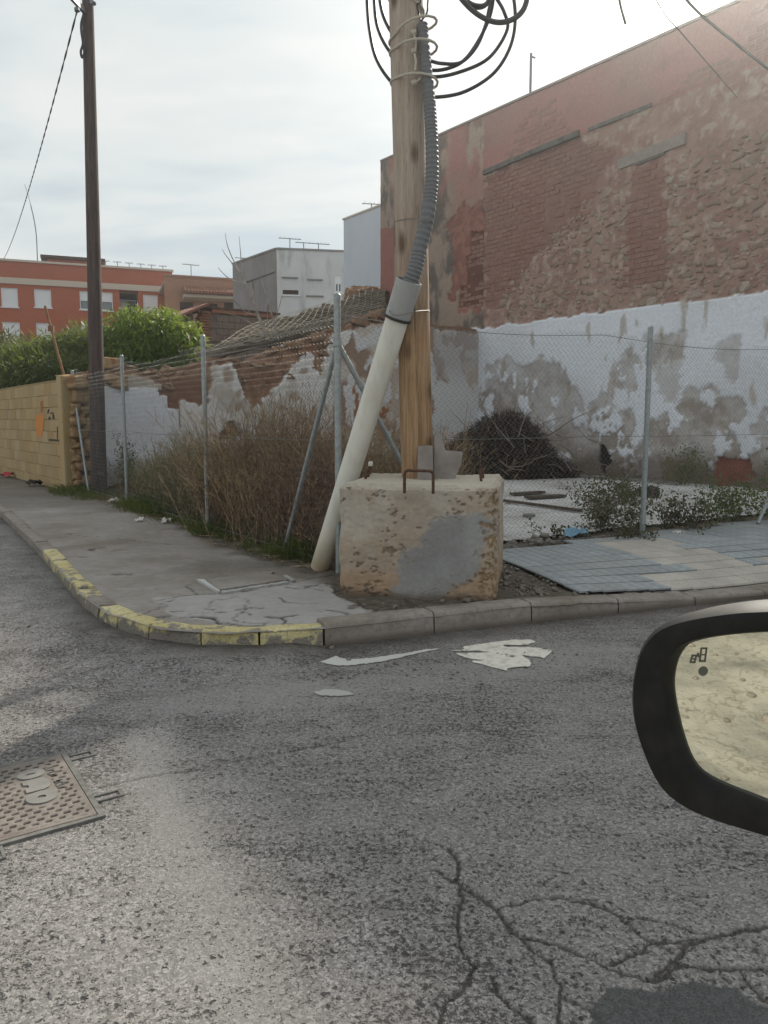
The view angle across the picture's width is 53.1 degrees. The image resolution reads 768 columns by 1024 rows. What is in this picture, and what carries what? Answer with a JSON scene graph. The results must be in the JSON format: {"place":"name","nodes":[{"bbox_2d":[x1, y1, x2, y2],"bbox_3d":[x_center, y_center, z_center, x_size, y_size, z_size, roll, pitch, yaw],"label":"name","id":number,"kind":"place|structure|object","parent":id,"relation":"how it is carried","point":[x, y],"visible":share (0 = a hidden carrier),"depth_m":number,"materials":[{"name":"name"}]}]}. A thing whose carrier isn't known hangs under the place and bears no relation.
{"place":"outdoors","nodes":[
{"label":"outdoors","id":0,"kind":"place"},
{"bbox_2d":[0,0,733,303],"label":"sky","id":1,"kind":"structure","parent":0,"point":[257,123],"materials":[{"name":"white"}]},
{"bbox_2d":[0,517,767,1023],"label":"road","id":2,"kind":"structure","parent":0,"point":[272,837],"depth_m":2.31,"materials":[{"name":"asphalt"}]},
{"bbox_2d":[0,324,33,377],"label":"reed bush","id":3,"kind":"object","parent":2,"relation":"on","point":[6,338],"visible":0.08,"depth_m":18.48,"materials":[{"name":"green plant"}]},
{"bbox_2d":[0,750,124,860],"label":"manhole cover","id":4,"kind":"object","parent":2,"relation":"on","point":[43,792],"visible":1,"depth_m":2.57,"materials":[{"name":"metal"}]},
{"bbox_2d":[37,317,136,379],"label":"oleander bush","id":5,"kind":"object","parent":2,"relation":"on","point":[81,335],"visible":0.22,"depth_m":17.10,"materials":[{"name":"green plant"}]},
{"bbox_2d":[313,689,353,695],"bbox_3d":[-0.235,0.844,3.587,0.189,0.003,0.090,0,7,0],"label":"paint drip","id":6,"kind":"object","parent":2,"relation":"on","point":[330,692],"visible":1,"depth_m":3.58,"materials":[{"name":"grey"}]},
{"bbox_2d":[320,648,438,665],"bbox_3d":[-0.003,0.780,4.118,0.680,0.003,0.173,-2,7,-14],"label":"paint spill","id":7,"kind":"object","parent":2,"relation":"on","point":[337,660],"visible":1,"depth_m":4.08,"materials":[{"name":"grey"}]},
{"bbox_2d":[297,646,577,684],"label":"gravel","id":8,"kind":"structure","parent":2,"relation":"on","point":[379,669],"depth_m":3.92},
{"bbox_2d":[452,639,551,670],"bbox_3d":[0.688,0.771,4.183,0.533,0.003,0.456,-3,8,-26],"label":"paint spill","id":9,"kind":"object","parent":2,"relation":"on","point":[490,656],"visible":1,"depth_m":4.18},
{"bbox_2d":[0,473,767,633],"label":"pavement","id":10,"kind":"structure","parent":0,"point":[152,568],"depth_m":6.16,"materials":[{"name":"concrete"}]},
{"bbox_2d":[0,472,13,476],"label":"plastic rag","id":11,"kind":"object","parent":10,"relation":"on","point":[5,474],"visible":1,"depth_m":15.63,"materials":[{"name":"red"}]},
{"bbox_2d":[25,479,42,485],"bbox_3d":[-6.182,-0.529,13.569,0.286,0.118,0.221,-2,7,-13],"label":"dark rag","id":12,"kind":"object","parent":10,"relation":"on","point":[29,481],"visible":1,"depth_m":13.52,"materials":[{"name":"grey"}]},
{"bbox_2d":[197,571,295,594],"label":"inspection slab","id":13,"kind":"structure","parent":10,"relation":"in","point":[241,583],"depth_m":5.47,"materials":[{"name":"concrete"}]},
{"bbox_2d":[311,276,421,570],"bbox_3d":[-0.159,-0.557,5.618,0.197,2.160,1.110,-6,9,-43],"label":"drain pipe","id":14,"kind":"object","parent":10,"relation":"on","point":[403,297],"visible":0.94,"depth_m":5.45,"materials":[{"name":"white plastic"}]},
{"bbox_2d":[71,293,767,573],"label":"chain link fence","id":15,"kind":"object","parent":10,"relation":"on","point":[338,351],"visible":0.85,"depth_m":7.32,"materials":[{"name":"metal"}]},
{"bbox_2d":[339,461,503,600],"bbox_3d":[0.300,0.084,5.471,1.065,0.890,1.148,1,7,11],"label":"concrete block","id":16,"kind":"object","parent":10,"relation":"on","point":[407,538],"depth_m":5.01,"materials":[{"name":"beige"}]},
{"bbox_2d":[389,0,431,478],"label":"wooden pole","id":17,"kind":"object","parent":16,"relation":"on","point":[409,167],"visible":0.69,"depth_m":5.23,"materials":[{"name":"brown wood"}]},
{"bbox_2d":[388,0,424,14],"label":"rope","id":18,"kind":"object","parent":17,"relation":"attached to","point":[420,5],"visible":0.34,"depth_m":5.07,"materials":[{"name":"beige"}]},
{"bbox_2d":[389,309,429,315],"bbox_3d":[0.184,-1.364,5.301,0.241,0.072,0.461,2,7,14],"label":"tie wire","id":19,"kind":"object","parent":17,"relation":"attached to","point":[410,312],"visible":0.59,"depth_m":5.13,"materials":[{"name":"grey"}]},
{"bbox_2d":[388,14,437,52],"bbox_3d":[0.191,-3.139,5.125,0.269,0.236,0.362,-6,9,-41],"label":"rope","id":20,"kind":"object","parent":17,"relation":"attached to","point":[413,32],"visible":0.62,"depth_m":5.01,"materials":[{"name":"beige"}]},
{"bbox_2d":[389,37,437,70],"bbox_3d":[0.195,-3.000,5.144,0.270,0.182,0.364,-6,9,-41],"label":"rope","id":21,"kind":"object","parent":17,"relation":"attached to","point":[413,49],"visible":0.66,"depth_m":5.03,"materials":[{"name":"beige"}]},
{"bbox_2d":[390,72,438,88],"bbox_3d":[0.201,-2.866,5.164,0.270,0.092,0.363,-6,9,-41],"label":"rope","id":22,"kind":"object","parent":17,"relation":"attached to","point":[414,82],"visible":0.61,"depth_m":5.04,"materials":[{"name":"beige"}]},
{"bbox_2d":[395,218,435,221],"bbox_3d":[0.199,-1.961,5.235,0.242,0.070,0.425,-1,7,-8],"label":"tie wire","id":23,"kind":"object","parent":17,"relation":"attached to","point":[415,219],"visible":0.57,"depth_m":5.16,"materials":[{"name":"grey"}]},
{"bbox_2d":[403,21,438,283],"bbox_3d":[0.225,-2.314,5.086,0.266,1.792,0.187,-3,7,-23],"label":"corrugated hose","id":24,"kind":"object","parent":17,"relation":"attached to","point":[419,251],"visible":0.93,"depth_m":5.06,"materials":[{"name":"grey plastic"}]},
{"bbox_2d":[431,0,492,65],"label":"cable","id":25,"kind":"object","parent":24,"relation":"attached to","point":[469,55],"visible":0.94,"depth_m":5.04,"materials":[{"name":"grey plastic"}]},
{"bbox_2d":[378,0,494,71],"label":"cable","id":26,"kind":"object","parent":17,"relation":"attached to","point":[388,28],"visible":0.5,"depth_m":5.16,"materials":[{"name":"grey plastic"}]},
{"bbox_2d":[365,0,516,98],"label":"cable","id":27,"kind":"object","parent":17,"relation":"hanging from","point":[480,83],"visible":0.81,"depth_m":5.13,"materials":[{"name":"grey plastic"}]},
{"bbox_2d":[373,0,508,78],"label":"cable","id":28,"kind":"object","parent":17,"relation":"attached to","point":[495,50],"visible":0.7,"depth_m":5.13,"materials":[{"name":"grey plastic"}]},
{"bbox_2d":[467,0,489,7],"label":"cable","id":29,"kind":"object","parent":28,"relation":"attached to","point":[480,5],"visible":0.86,"depth_m":4.91,"materials":[{"name":"grey plastic"}]},
{"bbox_2d":[459,0,528,24],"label":"cable","id":30,"kind":"object","parent":17,"relation":"attached to","point":[484,18],"visible":1,"depth_m":4.87,"materials":[{"name":"grey plastic"}]},
{"bbox_2d":[417,445,432,479],"bbox_3d":[0.291,-0.329,5.372,0.112,0.270,0.055,0,7,0],"label":"concrete post stub","id":31,"kind":"object","parent":16,"relation":"on","point":[425,457],"visible":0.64,"depth_m":5.34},
{"bbox_2d":[432,436,462,478],"bbox_3d":[0.449,-0.373,5.452,0.213,0.333,0.085,0,7,0],"label":"concrete shard","id":32,"kind":"object","parent":16,"relation":"on","point":[446,464],"visible":0.78,"depth_m":5.41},
{"bbox_2d":[363,562,606,608],"bbox_3d":[0.941,0.524,5.408,1.139,0.062,2.224,5,8,34],"label":"rubble","id":33,"kind":"object","parent":10,"relation":"on","point":[465,600],"visible":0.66,"depth_m":5.16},
{"bbox_2d":[498,564,552,595],"bbox_3d":[1.012,0.496,5.600,0.434,0.036,1.253,2,7,14],"label":"rubble","id":34,"kind":"object","parent":10,"relation":"on","point":[539,591],"visible":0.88,"depth_m":5.37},
{"bbox_2d":[105,483,767,561],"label":"lot ground","id":35,"kind":"structure","parent":0,"point":[599,534],"depth_m":8.39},
{"bbox_2d":[0,376,77,487],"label":"cream block wall","id":36,"kind":"structure","parent":35,"relation":"on","point":[36,443],"depth_m":13.88,"materials":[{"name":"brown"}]},
{"bbox_2d":[0,324,88,388],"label":"reed bush","id":37,"kind":"object","parent":35,"relation":"on","point":[29,358],"visible":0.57,"depth_m":16.53,"materials":[{"name":"green plant"}]},
{"bbox_2d":[44,306,64,374],"bbox_3d":[-5.389,-1.990,13.190,1.489,3.168,0.104,6,9,39],"label":"leaning stake","id":38,"kind":"object","parent":35,"relation":"on","point":[50,327],"visible":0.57,"depth_m":13.35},
{"bbox_2d":[71,0,106,493],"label":"utility pole","id":39,"kind":"object","parent":35,"relation":"on","point":[94,297],"visible":0.81,"depth_m":11.77,"materials":[{"name":"brown wood"}]},
{"bbox_2d":[4,13,76,257],"bbox_3d":[-12.961,-10.812,27.272,0.030,3.119,36.878,-4,8,-27],"label":"drop cable","id":40,"kind":"object","parent":39,"relation":"attached to","point":[69,40],"visible":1,"depth_m":14.92,"materials":[{"name":"grey plastic"}]},
{"bbox_2d":[80,15,85,58],"bbox_3d":[-4.461,-7.026,11.353,0.091,0.612,0.051,-5,8,-36],"label":"cable loop","id":41,"kind":"object","parent":39,"relation":"hanging from","point":[83,47],"visible":1,"depth_m":11.36,"materials":[{"name":"grey"}]},
{"bbox_2d":[106,430,140,489],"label":"leafy weed","id":42,"kind":"object","parent":35,"relation":"on","point":[131,470],"visible":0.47,"depth_m":12.66,"materials":[{"name":"green plant"}]},
{"bbox_2d":[115,455,165,497],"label":"dry shrub","id":43,"kind":"object","parent":35,"relation":"on","point":[140,490],"visible":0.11,"depth_m":11.55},
{"bbox_2d":[98,437,202,503],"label":"dry shrub","id":44,"kind":"object","parent":35,"relation":"on","point":[143,480],"visible":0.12,"depth_m":10.49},
{"bbox_2d":[103,302,214,371],"bbox_3d":[-5.194,-2.784,17.356,2.901,3.948,2.230,0,7,0],"label":"tree","id":45,"kind":"object","parent":35,"relation":"on","point":[154,338],"visible":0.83,"depth_m":16.87,"materials":[{"name":"green plant"}]},
{"bbox_2d":[98,420,257,512],"bbox_3d":[-2.506,-0.640,10.078,2.021,1.231,1.839,4,8,28],"label":"dry shrub","id":46,"kind":"object","parent":35,"relation":"on","point":[164,477],"visible":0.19,"depth_m":9.78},
{"bbox_2d":[40,483,335,563],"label":"grass","id":47,"kind":"structure","parent":35,"relation":"on","point":[145,508],"depth_m":8.26,"materials":[{"name":"green plant"}]},
{"bbox_2d":[57,486,335,567],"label":"dry litter","id":48,"kind":"object","parent":35,"relation":"on","point":[156,517],"visible":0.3,"depth_m":7.83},
{"bbox_2d":[150,429,242,520],"bbox_3d":[-2.072,-0.480,9.294,1.692,1.100,1.850,-5,9,-38],"label":"dry shrub","id":49,"kind":"object","parent":35,"relation":"on","point":[189,501],"visible":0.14,"depth_m":9.06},
{"bbox_2d":[139,422,265,530],"bbox_3d":[-1.499,-0.420,8.435,1.854,1.185,1.990,2,7,13],"label":"dry shrub","id":50,"kind":"object","parent":35,"relation":"on","point":[213,511],"visible":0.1,"depth_m":8.36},
{"bbox_2d":[174,303,279,360],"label":"block shed","id":51,"kind":"structure","parent":35,"relation":"on","point":[219,325],"depth_m":23.40,"materials":[{"name":"brown concrete"}]},
{"bbox_2d":[219,233,282,348],"bbox_3d":[-2.795,-3.345,16.631,1.422,5.121,0.399,0,7,0],"label":"bare tree","id":52,"kind":"object","parent":35,"relation":"on","point":[256,310],"visible":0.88,"depth_m":16.51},
{"bbox_2d":[55,309,478,490],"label":"crumbling wall","id":53,"kind":"structure","parent":35,"relation":"on","point":[367,335],"depth_m":15.21,"materials":[{"name":"paint"}]},
{"bbox_2d":[104,357,119,369],"bbox_3d":[-4.694,-2.545,13.183,0.300,0.200,0.200,-2,7,-41],"label":"loose brick","id":54,"kind":"object","parent":53,"relation":"on","point":[109,362],"visible":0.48,"depth_m":13.10,"materials":[{"name":"brick"}]},
{"bbox_2d":[196,285,388,357],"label":"netted roof","id":55,"kind":"structure","parent":53,"relation":"on","point":[359,300],"depth_m":19.07,"materials":[{"name":"fabric"}]},
{"bbox_2d":[146,358,399,544],"bbox_3d":[-1.012,-0.651,7.839,2.982,1.786,2.620,6,9,41],"label":"dry shrub","id":56,"kind":"object","parent":35,"relation":"on","point":[244,524],"visible":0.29,"depth_m":7.72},
{"bbox_2d":[150,376,399,550],"bbox_3d":[-0.845,-0.504,7.408,2.430,1.597,2.586,4,8,32],"label":"dry shrub","id":57,"kind":"object","parent":35,"relation":"on","point":[241,492],"visible":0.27,"depth_m":7.20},
{"bbox_2d":[232,247,343,345],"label":"grey block","id":58,"kind":"structure","parent":35,"relation":"on","point":[299,279],"depth_m":35.11,"materials":[{"name":"grey"}]},
{"bbox_2d":[281,290,299,296],"bbox_3d":[-4.253,-9.960,34.959,0.835,0.276,0.150,-1,7,-10],"label":"window","id":59,"kind":"structure","parent":58,"relation":"in","point":[285,292],"depth_m":34.97,"materials":[{"name":"grey"}]},
{"bbox_2d":[334,275,342,293],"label":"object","id":60,"kind":"structure","parent":58,"relation":"in","point":[338,278],"depth_m":35.32,"materials":[{"name":"white"}]},
{"bbox_2d":[191,418,400,558],"bbox_3d":[-0.483,-0.264,7.010,1.768,1.215,1.781,5,8,36],"label":"dry shrub","id":61,"kind":"object","parent":35,"relation":"on","point":[308,508],"visible":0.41,"depth_m":6.72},
{"bbox_2d":[288,485,335,562],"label":"dry shrub","id":62,"kind":"object","parent":35,"relation":"on","point":[310,533],"visible":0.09,"depth_m":6.41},
{"bbox_2d":[235,408,399,472],"bbox_3d":[-0.726,-0.613,9.440,2.250,1.329,1.941,0,7,0],"label":"dry shrub","id":63,"kind":"object","parent":35,"relation":"on","point":[344,446],"visible":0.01,"depth_m":9.31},
{"bbox_2d":[342,204,380,292],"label":"white block","id":64,"kind":"structure","parent":35,"relation":"on","point":[362,258],"depth_m":31.28,"materials":[{"name":"paint"}]},
{"bbox_2d":[323,431,400,472],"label":"leafy weed","id":65,"kind":"object","parent":35,"relation":"on","point":[377,454],"visible":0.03,"depth_m":9.99,"materials":[{"name":"green plant"}]},
{"bbox_2d":[341,412,542,507],"bbox_3d":[0.267,-0.416,7.876,2.227,1.310,2.213,6,9,40],"label":"dry shrub","id":66,"kind":"object","parent":35,"relation":"on","point":[397,462],"visible":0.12,"depth_m":7.80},
{"bbox_2d":[503,534,603,548],"bbox_3d":[1.526,0.272,7.331,1.434,0.073,0.498,-6,9,-40],"label":"rubble","id":67,"kind":"object","parent":35,"relation":"on","point":[537,539],"visible":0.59,"depth_m":7.31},
{"bbox_2d":[565,527,587,536],"bbox_3d":[1.883,0.199,7.519,0.226,0.114,0.187,2,7,14],"label":"plastic scrap","id":68,"kind":"object","parent":67,"relation":"on","point":[575,530],"visible":0.88,"depth_m":7.48,"materials":[{"name":"blue"}]},
{"bbox_2d":[524,516,597,538],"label":"leafy weed","id":69,"kind":"object","parent":35,"relation":"on","point":[560,529],"visible":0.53,"depth_m":7.71,"materials":[{"name":"green plant"}]},
{"bbox_2d":[380,0,767,488],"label":"red building","id":70,"kind":"structure","parent":35,"relation":"on","point":[624,192],"depth_m":15.25,"materials":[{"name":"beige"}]},
{"bbox_2d":[529,53,535,92],"bbox_3d":[3.332,-9.707,17.264,0.135,1.136,0.052,0,7,0],"label":"antenna mast","id":71,"kind":"object","parent":70,"relation":"attached to","point":[530,77],"visible":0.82,"depth_m":17.23,"materials":[{"name":"silver metal"}]},
{"bbox_2d":[656,0,736,96],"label":"overhead wire","id":72,"kind":"object","parent":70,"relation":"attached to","point":[695,49],"visible":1,"depth_m":8.64,"materials":[{"name":"grey"}]},
{"bbox_2d":[685,0,767,70],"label":"overhead wire","id":73,"kind":"object","parent":70,"relation":"attached to","point":[714,26],"visible":1,"depth_m":8.43,"materials":[{"name":"grey"}]},
{"bbox_2d":[571,483,661,535],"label":"leafy weed","id":74,"kind":"object","parent":35,"relation":"on","point":[616,515],"visible":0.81,"depth_m":8.07,"materials":[{"name":"green plant"}]},
{"bbox_2d":[599,517,659,540],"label":"leafy weed","id":75,"kind":"object","parent":35,"relation":"on","point":[628,531],"visible":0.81,"depth_m":7.47,"materials":[{"name":"green plant"}]},
{"bbox_2d":[503,476,767,540],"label":"lot slab","id":76,"kind":"structure","parent":35,"relation":"on","point":[509,531],"depth_m":10.56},
{"bbox_2d":[445,426,511,479],"bbox_3d":[1.736,-1.173,15.166,1.702,1.139,1.595,0,7,0],"label":"brush pile","id":77,"kind":"object","parent":76,"relation":"on","point":[484,453],"visible":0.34,"depth_m":14.79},
{"bbox_2d":[460,404,523,470],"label":"dead branches","id":78,"kind":"object","parent":77,"relation":"on","point":[481,438],"visible":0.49,"depth_m":14.77,"materials":[{"name":"grey plant"}]},
{"bbox_2d":[461,404,561,479],"bbox_3d":[2.502,-1.412,15.572,2.428,1.529,2.105,0,7,0],"label":"brush pile","id":79,"kind":"object","parent":76,"relation":"on","point":[509,429],"visible":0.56,"depth_m":14.99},
{"bbox_2d":[453,409,575,475],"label":"dead branches","id":80,"kind":"object","parent":79,"relation":"on","point":[543,436],"visible":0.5,"depth_m":14.81,"materials":[{"name":"wood"}]},
{"bbox_2d":[534,408,613,477],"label":"dead branches","id":81,"kind":"object","parent":79,"relation":"on","point":[567,459],"visible":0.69,"depth_m":14.93,"materials":[{"name":"wood"}]},
{"bbox_2d":[509,491,544,494],"bbox_3d":[2.203,-0.292,11.780,0.625,0.035,0.120,-4,8,-31],"label":"plank","id":82,"kind":"object","parent":76,"relation":"on","point":[526,492],"visible":0.93,"depth_m":11.70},
{"bbox_2d":[522,513,535,516],"bbox_3d":[1.718,0.038,9.109,0.160,0.050,0.100,0,7,0],"label":"rock","id":83,"kind":"object","parent":76,"relation":"on","point":[529,514],"visible":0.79,"depth_m":9.06,"materials":[{"name":"grey stone"}]},
{"bbox_2d":[503,499,582,511],"bbox_3d":[2.054,-0.088,10.079,0.050,0.035,1.418,-4,8,-32],"label":"plank","id":84,"kind":"object","parent":76,"relation":"on","point":[548,506],"visible":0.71,"depth_m":10.00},
{"bbox_2d":[539,533,548,537],"bbox_3d":[1.577,0.233,7.552,0.100,0.050,0.080,0,7,0],"label":"rock","id":85,"kind":"object","parent":76,"relation":"on","point":[543,535],"visible":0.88,"depth_m":7.52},
{"bbox_2d":[524,494,566,498],"bbox_3d":[2.364,-0.227,11.237,0.658,0.035,0.160,-3,8,-27],"label":"plank","id":86,"kind":"object","parent":76,"relation":"on","point":[546,496],"visible":0.86,"depth_m":11.20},
{"bbox_2d":[541,457,583,478],"bbox_3d":[3.445,-0.898,15.452,1.196,0.535,1.142,0,7,0],"label":"brush pile","id":87,"kind":"object","parent":76,"relation":"on","point":[568,472],"visible":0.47,"depth_m":15.21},
{"bbox_2d":[543,465,641,514],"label":"leafy weed","id":88,"kind":"object","parent":76,"relation":"on","point":[608,494],"visible":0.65,"depth_m":9.52,"materials":[{"name":"green plant"}]},
{"bbox_2d":[577,475,682,483],"bbox_3d":[4.511,-0.624,14.541,0.090,0.035,2.468,-5,8,-36],"label":"plank","id":89,"kind":"object","parent":76,"relation":"on","point":[667,482],"visible":0.36,"depth_m":14.20,"materials":[{"name":"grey wood"}]},
{"bbox_2d":[658,442,716,486],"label":"leafy weed","id":90,"kind":"object","parent":76,"relation":"on","point":[686,470],"visible":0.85,"depth_m":13.50,"materials":[{"name":"green plant"}]},
{"bbox_2d":[605,469,671,505],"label":"leafy weed","id":91,"kind":"object","parent":35,"relation":"on","point":[636,499],"visible":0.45,"depth_m":10.45,"materials":[{"name":"green plant"}]},
{"bbox_2d":[639,483,722,534],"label":"leafy weed","id":92,"kind":"object","parent":35,"relation":"on","point":[699,511],"visible":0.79,"depth_m":8.09,"materials":[{"name":"green plant"}]},
{"bbox_2d":[692,469,767,523],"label":"leafy weed","id":93,"kind":"object","parent":35,"relation":"on","point":[732,503],"visible":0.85,"depth_m":8.77,"materials":[{"name":"green plant"}]},
{"bbox_2d":[738,447,767,509],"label":"leafy weed","id":94,"kind":"object","parent":35,"relation":"on","point":[766,476],"visible":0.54,"depth_m":9.69,"materials":[{"name":"green plant"}]},
{"bbox_2d":[618,0,626,24],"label":"overhead wire","id":95,"kind":"object","parent":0,"point":[622,12],"visible":1,"depth_m":7.47,"materials":[{"name":"grey"}]},
{"bbox_2d":[638,486,659,497],"bbox_3d":[3.942,-0.295,11.426,0.300,0.200,0.250,0,7,0],"label":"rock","id":96,"kind":"object","parent":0,"point":[655,493],"visible":0.27,"depth_m":11.31,"materials":[{"name":"grey"}]},
{"bbox_2d":[632,599,767,835],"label":"car mirror","id":97,"kind":"object","parent":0,"point":[700,697],"visible":1,"depth_m":0.69,"materials":[{"name":"black plastic"}]},
{"label":"ground","id":98,"kind":"structure","parent":0,"visible":0},
{"bbox_2d":[0,254,173,364],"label":"apartment block","id":99,"kind":"structure","parent":98,"relation":"on","point":[56,285],"depth_m":44.71,"materials":[{"name":"red brick"}]},
{"bbox_2d":[0,287,19,307],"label":"window","id":100,"kind":"structure","parent":99,"relation":"in","point":[9,296],"depth_m":43.80,"materials":[{"name":"white"}]},
{"bbox_2d":[2,322,19,340],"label":"window","id":101,"kind":"structure","parent":99,"relation":"in","point":[16,327],"depth_m":44.02,"materials":[{"name":"white"}]},
{"bbox_2d":[25,186,37,260],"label":"whip mast","id":102,"kind":"object","parent":99,"relation":"on","point":[35,228],"visible":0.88,"depth_m":44.68,"materials":[{"name":"silver metal"}]},
{"bbox_2d":[34,289,52,308],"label":"window","id":103,"kind":"structure","parent":99,"relation":"in","point":[42,297],"depth_m":44.41,"materials":[{"name":"white"}]},
{"bbox_2d":[36,323,51,341],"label":"window","id":104,"kind":"structure","parent":99,"relation":"in","point":[38,325],"depth_m":44.59,"materials":[{"name":"white"}]},
{"bbox_2d":[79,291,113,311],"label":"window","id":105,"kind":"structure","parent":99,"relation":"in","point":[107,297],"depth_m":45.55,"materials":[{"name":"white"}]},
{"bbox_2d":[120,302,127,314],"bbox_3d":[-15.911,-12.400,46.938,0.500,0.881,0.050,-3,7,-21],"label":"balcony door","id":106,"kind":"structure","parent":99,"relation":"in","point":[122,303],"depth_m":46.89,"materials":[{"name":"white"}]},
{"bbox_2d":[143,295,157,312],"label":"window","id":107,"kind":"structure","parent":99,"relation":"in","point":[151,301],"depth_m":46.49,"materials":[{"name":"white"}]},
{"bbox_2d":[159,274,232,349],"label":"brick house","id":108,"kind":"structure","parent":98,"relation":"on","point":[180,292],"depth_m":43.04,"materials":[{"name":"red"}]},
{"bbox_2d":[180,302,194,322],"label":"window","id":109,"kind":"structure","parent":108,"relation":"in","point":[183,305],"depth_m":43.29,"materials":[{"name":"grey"}]},
{"bbox_2d":[224,302,232,307],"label":"window","id":110,"kind":"structure","parent":108,"relation":"in","point":[226,305],"depth_m":44.05,"materials":[{"name":"grey"}]},
{"label":"road surface","id":111,"kind":"structure","parent":0,"visible":0},
{"bbox_2d":[0,504,767,645],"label":"kerb","id":112,"kind":"structure","parent":111,"relation":"on","point":[428,624],"depth_m":4.69,"materials":[{"name":"yellow paint"}]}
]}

